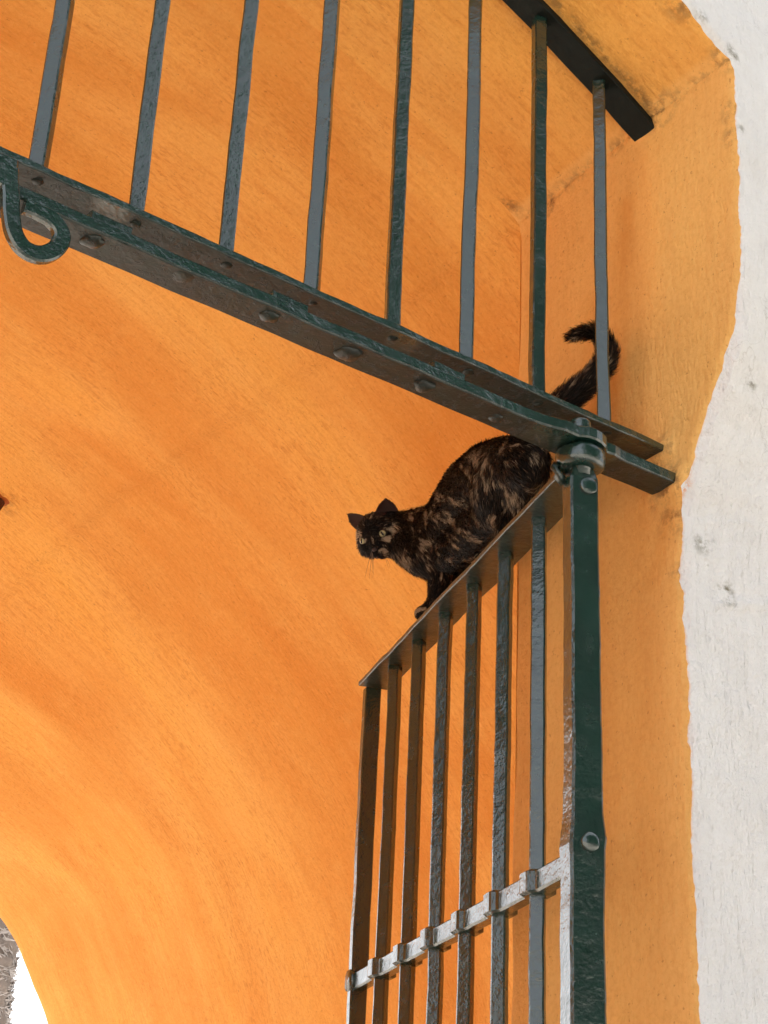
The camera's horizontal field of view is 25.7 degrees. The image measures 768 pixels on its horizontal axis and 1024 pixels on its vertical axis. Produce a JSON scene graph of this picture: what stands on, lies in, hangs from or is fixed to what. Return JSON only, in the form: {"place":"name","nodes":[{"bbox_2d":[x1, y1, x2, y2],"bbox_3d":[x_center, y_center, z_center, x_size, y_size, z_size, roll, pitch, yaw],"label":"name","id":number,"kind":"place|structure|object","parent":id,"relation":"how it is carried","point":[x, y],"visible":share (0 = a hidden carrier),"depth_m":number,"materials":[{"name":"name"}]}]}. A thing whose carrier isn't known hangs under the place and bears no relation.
{"place":"outdoors","nodes":[
{"label":"outdoors","id":0,"kind":"place"},
{"bbox_2d":[0,918,22,1023],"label":"palm trunk","id":1,"kind":"object","parent":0,"point":[9,951],"visible":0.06,"depth_m":7.84,"materials":[{"name":"grey plant"}]},
{"bbox_2d":[9,952,47,1023],"label":"sky","id":2,"kind":"structure","parent":0,"point":[27,1009],"materials":[{"name":"white"}]},
{"label":"ground","id":3,"kind":"structure","parent":0,"visible":0},
{"bbox_2d":[0,0,767,1023],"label":"vaulted archway","id":4,"kind":"object","parent":3,"relation":"on","point":[206,618],"visible":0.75,"depth_m":3.12,"materials":[{"name":"orange paint"}]},
{"bbox_2d":[0,494,8,509],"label":"rusty stub","id":5,"kind":"object","parent":4,"relation":"attached to","point":[4,501],"visible":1,"depth_m":4.02,"materials":[{"name":"metal"}]},
{"bbox_2d":[0,0,675,494],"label":"fixed overhead grille","id":6,"kind":"object","parent":4,"relation":"attached to","point":[60,212],"visible":0.97,"depth_m":2.14,"materials":[{"name":"green metal"}]},
{"bbox_2d":[345,417,606,1023],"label":"open gate leaf","id":7,"kind":"object","parent":4,"relation":"attached to","point":[575,871],"visible":1,"depth_m":2.34,"materials":[{"name":"green metal"}]},
{"bbox_2d":[347,319,620,618],"bbox_3d":[0.154,-0.043,2.670,0.190,0.302,0.640,15,-28,-23],"label":"tortoiseshell cat","id":8,"kind":"object","parent":7,"relation":"on","point":[486,491],"visible":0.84,"depth_m":2.60}
]}

